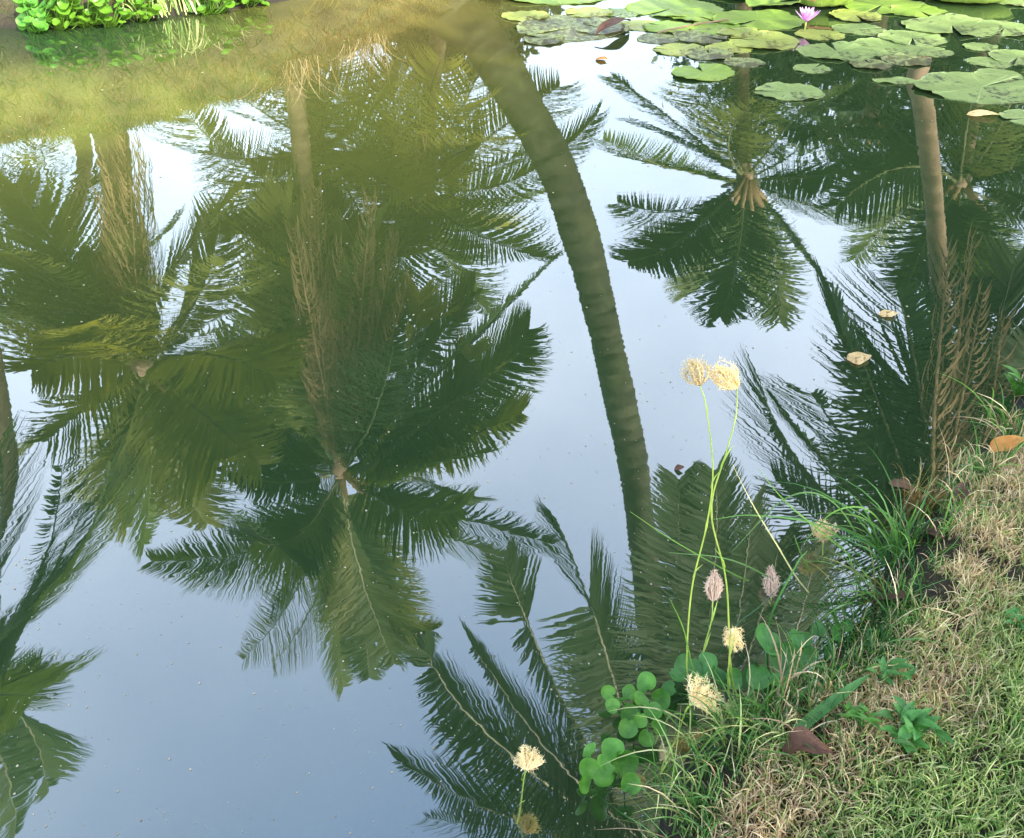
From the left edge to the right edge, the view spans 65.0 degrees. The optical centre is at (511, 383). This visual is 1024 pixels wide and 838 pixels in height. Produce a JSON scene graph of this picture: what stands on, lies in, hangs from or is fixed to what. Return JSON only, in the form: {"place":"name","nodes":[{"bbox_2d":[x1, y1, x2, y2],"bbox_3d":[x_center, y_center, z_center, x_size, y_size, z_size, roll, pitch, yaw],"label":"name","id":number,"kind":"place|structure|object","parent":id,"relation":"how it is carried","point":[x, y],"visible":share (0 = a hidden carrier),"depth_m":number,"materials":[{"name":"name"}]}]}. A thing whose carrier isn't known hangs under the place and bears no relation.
{"place":"outdoors","nodes":[
{"label":"outdoors","id":0,"kind":"place"},
{"bbox_2d":[0,0,1023,837],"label":"water","id":1,"kind":"structure","parent":0,"point":[766,238],"depth_m":2.49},
{"bbox_2d":[13,0,54,32],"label":"water hyacinth","id":2,"kind":"object","parent":1,"relation":"on","point":[36,19],"visible":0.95,"depth_m":5.09,"materials":[{"name":"green plant"}]},
{"bbox_2d":[44,0,83,29],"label":"water hyacinth","id":3,"kind":"object","parent":1,"relation":"on","point":[61,8],"visible":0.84,"depth_m":5.15,"materials":[{"name":"green plant"}]},
{"bbox_2d":[65,0,107,27],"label":"water hyacinth","id":4,"kind":"object","parent":1,"relation":"on","point":[87,20],"visible":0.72,"depth_m":5.21,"materials":[{"name":"green plant"}]},
{"bbox_2d":[90,0,132,27],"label":"water hyacinth","id":5,"kind":"object","parent":1,"relation":"on","point":[105,10],"visible":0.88,"depth_m":5.20,"materials":[{"name":"green plant"}]},
{"bbox_2d":[117,0,161,21],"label":"water hyacinth","id":6,"kind":"object","parent":1,"relation":"on","point":[148,14],"visible":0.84,"depth_m":5.29,"materials":[{"name":"green plant"}]},
{"bbox_2d":[182,0,234,15],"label":"water hyacinth","id":7,"kind":"object","parent":1,"relation":"on","point":[202,8],"visible":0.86,"depth_m":5.44,"materials":[{"name":"green plant"}]},
{"bbox_2d":[235,0,269,7],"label":"water hyacinth","id":8,"kind":"object","parent":1,"relation":"on","point":[246,2],"visible":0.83,"depth_m":5.61,"materials":[{"name":"green plant"}]},
{"bbox_2d":[0,40,943,834],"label":"floating specks","id":9,"kind":"object","parent":1,"relation":"on","point":[366,510],"visible":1,"depth_m":1.99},
{"bbox_2d":[501,10,549,20],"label":"lily pad","id":10,"kind":"object","parent":1,"relation":"on","point":[522,15],"visible":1,"depth_m":5.45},
{"bbox_2d":[513,744,544,823],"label":"flower stalk","id":11,"kind":"object","parent":1,"relation":"on","point":[523,758],"visible":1,"depth_m":1.45,"materials":[{"name":"plant"}]},
{"bbox_2d":[523,33,564,44],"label":"lily pad","id":12,"kind":"object","parent":1,"relation":"on","point":[546,39],"visible":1,"depth_m":5.04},
{"bbox_2d":[515,0,599,4],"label":"lily pad","id":13,"kind":"object","parent":1,"relation":"on","point":[553,2],"visible":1,"depth_m":5.71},
{"bbox_2d":[516,15,624,41],"bbox_3d":[0.380,-2.336,5.257,0.712,0.019,0.575,0,40,0],"label":"lily pad","id":14,"kind":"object","parent":1,"relation":"on","point":[569,33],"visible":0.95,"depth_m":5.25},
{"bbox_2d":[565,6,613,16],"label":"lily pad","id":15,"kind":"object","parent":1,"relation":"on","point":[586,11],"visible":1,"depth_m":5.50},
{"bbox_2d":[574,21,629,34],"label":"lily pad","id":16,"kind":"object","parent":1,"relation":"on","point":[593,30],"visible":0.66,"depth_m":5.22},
{"bbox_2d":[579,738,640,794],"bbox_3d":[0.185,0.748,1.550,0.121,0.106,0.105,0,40,0],"label":"water hyacinth","id":17,"kind":"object","parent":1,"relation":"on","point":[624,767],"visible":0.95,"depth_m":1.54,"materials":[{"name":"green plant"}]},
{"bbox_2d":[595,17,630,34],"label":"fallen leaf","id":18,"kind":"object","parent":1,"relation":"on","point":[609,23],"visible":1,"depth_m":5.10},
{"bbox_2d":[608,8,639,17],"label":"lily pad","id":19,"kind":"object","parent":1,"relation":"on","point":[623,12],"visible":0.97,"depth_m":5.51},
{"bbox_2d":[601,671,669,746],"bbox_3d":[0.255,0.673,1.643,0.143,0.101,0.148,0,40,0],"label":"water hyacinth","id":20,"kind":"object","parent":1,"relation":"on","point":[631,722],"visible":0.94,"depth_m":1.62,"materials":[{"name":"green plant"}]},
{"bbox_2d":[622,20,662,30],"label":"lily pad","id":21,"kind":"object","parent":1,"relation":"on","point":[636,25],"visible":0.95,"depth_m":5.31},
{"bbox_2d":[637,33,678,43],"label":"lily pad","id":22,"kind":"object","parent":1,"relation":"on","point":[657,38],"visible":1,"depth_m":5.09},
{"bbox_2d":[643,20,693,32],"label":"lily pad","id":23,"kind":"object","parent":1,"relation":"on","point":[658,27],"visible":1,"depth_m":5.25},
{"bbox_2d":[657,18,728,32],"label":"twig","id":24,"kind":"object","parent":23,"relation":"on","point":[692,25],"visible":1,"depth_m":5.25,"materials":[{"name":"brown plant"}]},
{"bbox_2d":[625,0,723,15],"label":"lily pad","id":25,"kind":"object","parent":1,"relation":"on","point":[645,7],"visible":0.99,"depth_m":5.62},
{"bbox_2d":[653,43,704,55],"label":"lily pad","id":26,"kind":"object","parent":1,"relation":"on","point":[675,49],"visible":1,"depth_m":4.93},
{"bbox_2d":[668,8,718,21],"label":"lily pad","id":27,"kind":"object","parent":1,"relation":"on","point":[700,13],"visible":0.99,"depth_m":5.45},
{"bbox_2d":[672,671,723,745],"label":"flower stalk","id":28,"kind":"object","parent":1,"relation":"on","point":[698,688],"visible":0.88,"depth_m":1.57,"materials":[{"name":"plant"}]},
{"bbox_2d":[673,28,729,42],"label":"lily pad","id":29,"kind":"object","parent":1,"relation":"on","point":[691,35],"visible":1,"depth_m":5.11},
{"bbox_2d":[661,652,741,695],"bbox_3d":[0.396,0.627,1.695,0.169,0.105,0.100,0,40,0],"label":"water hyacinth","id":30,"kind":"object","parent":1,"relation":"on","point":[678,672],"visible":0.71,"depth_m":1.69,"materials":[{"name":"green plant"}]},
{"bbox_2d":[671,63,734,80],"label":"lily pad","id":31,"kind":"object","parent":1,"relation":"on","point":[714,72],"visible":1,"depth_m":4.60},
{"bbox_2d":[686,46,733,59],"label":"lily pad","id":32,"kind":"object","parent":1,"relation":"on","point":[700,52],"visible":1,"depth_m":4.85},
{"bbox_2d":[702,569,724,652],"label":"flower stalk","id":33,"kind":"object","parent":1,"relation":"on","point":[713,595],"visible":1,"depth_m":1.69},
{"bbox_2d":[690,22,746,34],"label":"lily pad","id":34,"kind":"object","parent":1,"relation":"on","point":[714,27],"visible":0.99,"depth_m":5.25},
{"bbox_2d":[716,27,762,37],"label":"lily pad","id":35,"kind":"object","parent":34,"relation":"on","point":[749,32],"visible":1,"depth_m":5.15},
{"bbox_2d":[705,41,751,53],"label":"lily pad","id":36,"kind":"object","parent":1,"relation":"on","point":[729,45],"visible":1,"depth_m":4.95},
{"bbox_2d":[724,57,765,67],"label":"lily pad","id":37,"kind":"object","parent":1,"relation":"on","point":[745,62],"visible":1,"depth_m":4.74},
{"bbox_2d":[717,578,787,659],"bbox_3d":[0.512,0.533,1.757,0.183,0.224,0.010,-23,45,-25],"label":"grass culm","id":38,"kind":"object","parent":1,"relation":"on","point":[748,615],"depth_m":1.73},
{"bbox_2d":[712,9,804,30],"bbox_3d":[1.645,-2.442,5.377,0.610,0.021,0.445,0,40,0],"label":"lily pad","id":39,"kind":"object","parent":1,"relation":"on","point":[771,19],"visible":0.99,"depth_m":5.37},
{"bbox_2d":[728,30,799,49],"bbox_3d":[1.584,-2.158,5.041,0.451,0.020,0.356,0,40,0],"label":"lily pad","id":40,"kind":"object","parent":1,"relation":"on","point":[774,40],"visible":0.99,"depth_m":5.03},
{"bbox_2d":[745,0,800,6],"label":"lily pad","id":41,"kind":"object","parent":1,"relation":"on","point":[752,3],"visible":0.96,"depth_m":5.61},
{"bbox_2d":[746,623,805,689],"bbox_3d":[0.562,0.602,1.716,0.114,0.117,0.159,14,42,16],"label":"water hyacinth","id":42,"kind":"object","parent":1,"relation":"on","point":[762,634],"visible":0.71,"depth_m":1.71,"materials":[{"name":"green plant"}]},
{"bbox_2d":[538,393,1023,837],"bbox_3d":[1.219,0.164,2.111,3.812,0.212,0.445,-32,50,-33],"label":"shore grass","id":43,"kind":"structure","parent":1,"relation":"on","point":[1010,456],"depth_m":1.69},
{"bbox_2d":[950,482,968,501],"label":"fallen leaf","id":44,"kind":"object","parent":43,"relation":"on","point":[965,490],"visible":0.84,"depth_m":1.98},
{"bbox_2d":[753,82,824,100],"bbox_3d":[1.506,-1.592,4.374,0.387,0.014,0.260,0,40,0],"label":"lily pad","id":45,"kind":"object","parent":1,"relation":"on","point":[795,91],"visible":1,"depth_m":4.38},
{"bbox_2d":[796,7,820,28],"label":"water lily flower","id":46,"kind":"object","parent":1,"relation":"on","point":[808,14],"visible":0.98,"depth_m":5.17,"materials":[{"name":"pink plant"}]},
{"bbox_2d":[793,64,830,72],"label":"lily pad","id":47,"kind":"object","parent":1,"relation":"on","point":[809,68],"visible":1,"depth_m":4.66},
{"bbox_2d":[795,29,844,39],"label":"lily pad","id":48,"kind":"object","parent":1,"relation":"on","point":[814,34],"visible":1,"depth_m":5.15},
{"bbox_2d":[797,0,853,6],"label":"lily pad","id":49,"kind":"object","parent":1,"relation":"on","point":[820,3],"visible":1,"depth_m":5.52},
{"bbox_2d":[802,619,853,663],"bbox_3d":[0.681,0.571,1.768,0.149,0.095,0.074,-27,47,-29],"label":"water hyacinth","id":50,"kind":"object","parent":1,"relation":"on","point":[809,651],"visible":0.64,"depth_m":1.75,"materials":[{"name":"green plant"}]},
{"bbox_2d":[795,41,877,60],"bbox_3d":[1.981,-2.026,4.887,0.492,0.019,0.330,0,40,0],"label":"lily pad","id":51,"kind":"object","parent":1,"relation":"on","point":[845,50],"visible":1,"depth_m":4.89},
{"bbox_2d":[828,9,881,21],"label":"lily pad","id":52,"kind":"object","parent":1,"relation":"on","point":[847,14],"visible":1,"depth_m":5.43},
{"bbox_2d":[847,352,871,364],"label":"fallen leaf","id":53,"kind":"object","parent":1,"relation":"on","point":[858,358],"visible":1,"depth_m":2.58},
{"bbox_2d":[832,23,886,34],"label":"lily pad","id":54,"kind":"object","parent":1,"relation":"on","point":[862,29],"visible":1,"depth_m":5.23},
{"bbox_2d":[850,59,892,69],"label":"lily pad","id":55,"kind":"object","parent":1,"relation":"on","point":[875,63],"visible":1,"depth_m":4.70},
{"bbox_2d":[845,0,926,13],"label":"lily pad","id":56,"kind":"object","parent":1,"relation":"on","point":[868,5],"visible":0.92,"depth_m":5.63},
{"bbox_2d":[850,37,922,55],"bbox_3d":[2.295,-2.072,4.945,0.445,0.016,0.348,0,40,0],"label":"lily pad","id":57,"kind":"object","parent":1,"relation":"on","point":[881,47],"visible":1,"depth_m":4.95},
{"bbox_2d":[879,310,897,316],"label":"fallen leaf","id":58,"kind":"object","parent":1,"relation":"on","point":[885,313],"visible":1,"depth_m":2.76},
{"bbox_2d":[872,76,917,83],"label":"lily pad","id":59,"kind":"object","parent":1,"relation":"on","point":[899,80],"visible":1,"depth_m":4.50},
{"bbox_2d":[881,52,931,65],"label":"lily pad","id":60,"kind":"object","parent":1,"relation":"on","point":[895,59],"visible":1,"depth_m":4.75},
{"bbox_2d":[877,30,947,46],"bbox_3d":[2.534,-2.192,5.087,0.414,0.015,0.330,0,40,0],"label":"lily pad","id":61,"kind":"object","parent":1,"relation":"on","point":[903,37],"visible":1,"depth_m":5.09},
{"bbox_2d":[890,5,947,17],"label":"lily pad","id":62,"kind":"object","parent":1,"relation":"on","point":[926,9],"visible":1,"depth_m":5.53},
{"bbox_2d":[915,45,953,56],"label":"lily pad","id":63,"kind":"object","parent":1,"relation":"on","point":[932,51],"visible":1,"depth_m":4.90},
{"bbox_2d":[901,13,1001,36],"bbox_3d":[2.896,-2.361,5.277,0.653,0.026,0.443,0,40,0],"label":"lily pad","id":64,"kind":"object","parent":1,"relation":"on","point":[960,23],"visible":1,"depth_m":5.27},
{"bbox_2d":[913,72,1023,103],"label":"lily pad","id":65,"kind":"object","parent":1,"relation":"on","point":[971,87],"visible":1,"depth_m":4.42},
{"bbox_2d":[940,0,1004,3],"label":"lily pad","id":66,"kind":"object","parent":1,"relation":"on","point":[975,1],"visible":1,"depth_m":5.62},
{"bbox_2d":[962,42,997,50],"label":"lily pad","id":67,"kind":"object","parent":1,"relation":"on","point":[975,46],"visible":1,"depth_m":4.95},
{"bbox_2d":[967,110,998,115],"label":"fallen leaf","id":68,"kind":"object","parent":1,"relation":"on","point":[978,112],"visible":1,"depth_m":4.11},
{"bbox_2d":[965,57,1011,67],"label":"lily pad","id":69,"kind":"object","parent":1,"relation":"on","point":[987,62],"visible":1,"depth_m":4.74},
{"bbox_2d":[974,68,1023,81],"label":"lily pad","id":70,"kind":"object","parent":1,"relation":"on","point":[998,71],"visible":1,"depth_m":4.61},
{"bbox_2d":[978,20,1023,35],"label":"lily pad","id":71,"kind":"object","parent":1,"relation":"on","point":[1013,29],"visible":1,"depth_m":5.25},
{"bbox_2d":[988,49,1023,64],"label":"lily pad","id":72,"kind":"object","parent":1,"relation":"on","point":[1004,55],"visible":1,"depth_m":4.83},
{"bbox_2d":[995,0,1023,5],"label":"lily pad","id":73,"kind":"object","parent":1,"relation":"on","point":[1017,2],"visible":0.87,"depth_m":5.71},
{"bbox_2d":[999,109,1023,124],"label":"lily pad","id":74,"kind":"object","parent":1,"relation":"on","point":[1015,115],"visible":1,"depth_m":4.11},
{"bbox_2d":[0,0,1023,837],"bbox_3d":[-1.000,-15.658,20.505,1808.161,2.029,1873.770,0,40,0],"label":"ground","id":75,"kind":"structure","parent":0,"point":[6,20],"depth_m":1.53,"materials":[{"name":"plant"}]},
{"bbox_2d":[120,0,174,17],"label":"grass tuft","id":76,"kind":"object","parent":75,"relation":"on","point":[122,4],"visible":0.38,"depth_m":5.33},
{"bbox_2d":[146,0,184,15],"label":"grass tuft","id":77,"kind":"object","parent":75,"relation":"on","point":[163,4],"visible":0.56,"depth_m":5.41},
{"bbox_2d":[175,0,209,14],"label":"grass tuft","id":78,"kind":"object","parent":75,"relation":"on","point":[192,2],"visible":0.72,"depth_m":5.45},
{"bbox_2d":[595,711,733,837],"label":"grass tuft","id":79,"kind":"object","parent":75,"relation":"on","point":[676,817],"visible":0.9,"depth_m":1.46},
{"bbox_2d":[601,651,752,832],"bbox_3d":[0.325,0.691,1.499,0.333,0.120,0.310,-20,44,-22],"label":"grass tuft","id":80,"kind":"object","parent":75,"relation":"on","point":[696,740],"visible":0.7,"depth_m":1.53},
{"bbox_2d":[631,512,748,580],"bbox_3d":[0.590,0.408,1.872,0.691,0.451,0.010,-5,40,-6],"label":"grass culm","id":81,"kind":"object","parent":75,"relation":"on","point":[696,553],"depth_m":1.84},
{"bbox_2d":[679,354,718,692],"bbox_3d":[0.345,0.301,1.526,0.056,0.798,0.205,-21,44,-23],"label":"flower stalk","id":82,"kind":"object","parent":75,"relation":"on","point":[692,368],"visible":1,"depth_m":1.34,"materials":[{"name":"plant"}]},
{"bbox_2d":[708,357,741,703],"bbox_3d":[0.387,0.325,1.496,0.082,0.771,0.256,-17,43,-19],"label":"flower stalk","id":83,"kind":"object","parent":75,"relation":"on","point":[732,383],"visible":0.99,"depth_m":1.34,"materials":[{"name":"plant"}]},
{"bbox_2d":[670,552,784,585],"bbox_3d":[0.636,0.489,1.916,0.581,0.358,0.008,-4,40,-4],"label":"grass culm","id":84,"kind":"object","parent":75,"relation":"on","point":[734,561],"depth_m":1.83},
{"bbox_2d":[722,626,746,719],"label":"flower stalk","id":85,"kind":"object","parent":75,"relation":"on","point":[732,632],"visible":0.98,"depth_m":1.56,"materials":[{"name":"plant"}]},
{"bbox_2d":[676,640,832,781],"bbox_3d":[0.419,0.604,1.527,0.276,0.134,0.340,-11,41,-13],"label":"grass tuft","id":86,"kind":"object","parent":75,"relation":"on","point":[741,722],"visible":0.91,"depth_m":1.51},
{"bbox_2d":[732,464,809,592],"bbox_3d":[0.644,0.392,1.835,0.360,0.497,0.014,8,41,10],"label":"grass culm","id":87,"kind":"object","parent":75,"relation":"on","point":[774,540],"depth_m":1.82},
{"bbox_2d":[762,565,780,604],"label":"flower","id":88,"kind":"object","parent":75,"relation":"on","point":[770,590],"visible":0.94,"depth_m":1.88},
{"bbox_2d":[713,514,860,557],"bbox_3d":[0.695,0.398,1.926,0.498,0.313,0.011,-5,40,-6],"label":"grass culm","id":89,"kind":"object","parent":75,"relation":"on","point":[845,542],"depth_m":1.86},
{"bbox_2d":[768,552,806,626],"bbox_3d":[0.591,0.543,1.769,0.064,0.440,0.073,-11,41,-13],"label":"grass culm","id":90,"kind":"object","parent":75,"relation":"on","point":[780,594],"depth_m":1.69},
{"bbox_2d":[719,679,867,815],"bbox_3d":[0.519,0.665,1.471,0.285,0.089,0.212,19,44,21],"label":"grass tuft","id":91,"kind":"object","parent":75,"relation":"on","point":[781,758],"visible":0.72,"depth_m":1.47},
{"bbox_2d":[737,492,866,553],"bbox_3d":[0.707,0.363,1.885,0.434,0.347,0.014,-10,41,-11],"label":"grass culm","id":92,"kind":"object","parent":75,"relation":"on","point":[840,509],"depth_m":1.79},
{"bbox_2d":[781,726,834,756],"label":"fallen leaf","id":93,"kind":"object","parent":75,"relation":"on","point":[799,736],"visible":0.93,"depth_m":1.44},
{"bbox_2d":[759,470,858,561],"bbox_3d":[0.725,0.338,1.856,0.442,0.500,0.010,-7,40,-8],"label":"grass culm","id":94,"kind":"object","parent":75,"relation":"on","point":[830,539],"depth_m":1.84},
{"bbox_2d":[748,612,900,772],"bbox_3d":[0.595,0.574,1.532,0.279,0.133,0.310,13,42,15],"label":"grass tuft","id":95,"kind":"object","parent":75,"relation":"on","point":[801,671],"visible":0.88,"depth_m":1.54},
{"bbox_2d":[810,519,840,554],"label":"flower","id":96,"kind":"object","parent":75,"relation":"on","point":[819,535],"visible":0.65,"depth_m":1.95,"materials":[{"name":"plant"}]},
{"bbox_2d":[785,577,885,660],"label":"grass tuft","id":97,"kind":"object","parent":75,"relation":"on","point":[836,622],"visible":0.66,"depth_m":1.77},
{"bbox_2d":[665,400,1023,837],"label":"turf","id":98,"kind":"structure","parent":75,"relation":"on","point":[1014,684],"depth_m":1.51,"materials":[{"name":"green plant"}]},
{"bbox_2d":[795,674,869,728],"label":"strap leaf","id":99,"kind":"object","parent":98,"relation":"on","point":[825,708],"visible":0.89,"depth_m":1.50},
{"bbox_2d":[989,435,1023,451],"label":"fallen leaf","id":100,"kind":"object","parent":98,"relation":"on","point":[1010,442],"visible":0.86,"depth_m":2.13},
{"bbox_2d":[806,506,890,539],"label":"grass culm","id":101,"kind":"object","parent":75,"relation":"on","point":[855,507],"depth_m":1.90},
{"bbox_2d":[797,532,908,636],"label":"grass tuft","id":102,"kind":"object","parent":75,"relation":"on","point":[873,591],"visible":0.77,"depth_m":1.84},
{"bbox_2d":[844,699,882,729],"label":"broadleaf weed","id":103,"kind":"object","parent":75,"relation":"on","point":[862,708],"visible":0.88,"depth_m":1.47,"materials":[{"name":"green plant"}]},
{"bbox_2d":[775,472,952,578],"bbox_3d":[0.807,0.321,1.946,0.414,0.183,0.339,31,49,31],"label":"grass tuft","id":104,"kind":"object","parent":75,"relation":"on","point":[878,549],"visible":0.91,"depth_m":1.91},
{"bbox_2d":[871,590,905,601],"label":"fallen leaf","id":105,"kind":"object","parent":75,"relation":"on","point":[901,594],"visible":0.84,"depth_m":1.79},
{"bbox_2d":[806,443,976,582],"bbox_3d":[0.944,0.318,1.944,0.378,0.173,0.342,26,46,27],"label":"grass tuft","id":106,"kind":"object","parent":75,"relation":"on","point":[909,528],"visible":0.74,"depth_m":1.93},
{"bbox_2d":[866,655,917,685],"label":"broadleaf weed","id":107,"kind":"object","parent":75,"relation":"on","point":[887,670],"visible":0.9,"depth_m":1.56,"materials":[{"name":"green plant"}]},
{"bbox_2d":[876,695,953,753],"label":"broadleaf weed","id":108,"kind":"object","parent":75,"relation":"on","point":[914,722],"visible":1,"depth_m":1.44,"materials":[{"name":"green plant"}]},
{"bbox_2d":[893,458,968,521],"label":"grass tuft","id":109,"kind":"object","parent":75,"relation":"on","point":[915,496],"visible":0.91,"depth_m":2.02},
{"bbox_2d":[922,527,944,539],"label":"fallen leaf","id":110,"kind":"object","parent":75,"relation":"on","point":[931,532],"visible":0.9,"depth_m":1.91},
{"bbox_2d":[937,436,1004,486],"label":"grass tuft","id":111,"kind":"object","parent":75,"relation":"on","point":[960,458],"visible":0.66,"depth_m":2.12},
{"bbox_2d":[936,372,1023,445],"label":"grass tuft","id":112,"kind":"object","parent":75,"relation":"on","point":[993,426],"visible":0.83,"depth_m":2.26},
{"bbox_2d":[1003,365,1023,397],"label":"broadleaf weed","id":113,"kind":"object","parent":75,"relation":"on","point":[1017,388],"visible":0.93,"depth_m":2.43,"materials":[{"name":"green plant"}]},
{"bbox_2d":[1004,606,1023,631],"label":"broadleaf weed","id":114,"kind":"object","parent":75,"relation":"on","point":[1013,611],"visible":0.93,"depth_m":1.67,"materials":[{"name":"green plant"}]},
{"bbox_2d":[659,742,678,774],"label":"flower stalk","id":115,"kind":"object","parent":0,"point":[661,755],"visible":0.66,"depth_m":1.59,"materials":[{"name":"plant"}]},
{"bbox_2d":[888,479,915,490],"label":"fallen leaf","id":116,"kind":"object","parent":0,"point":[900,482],"visible":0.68,"depth_m":2.14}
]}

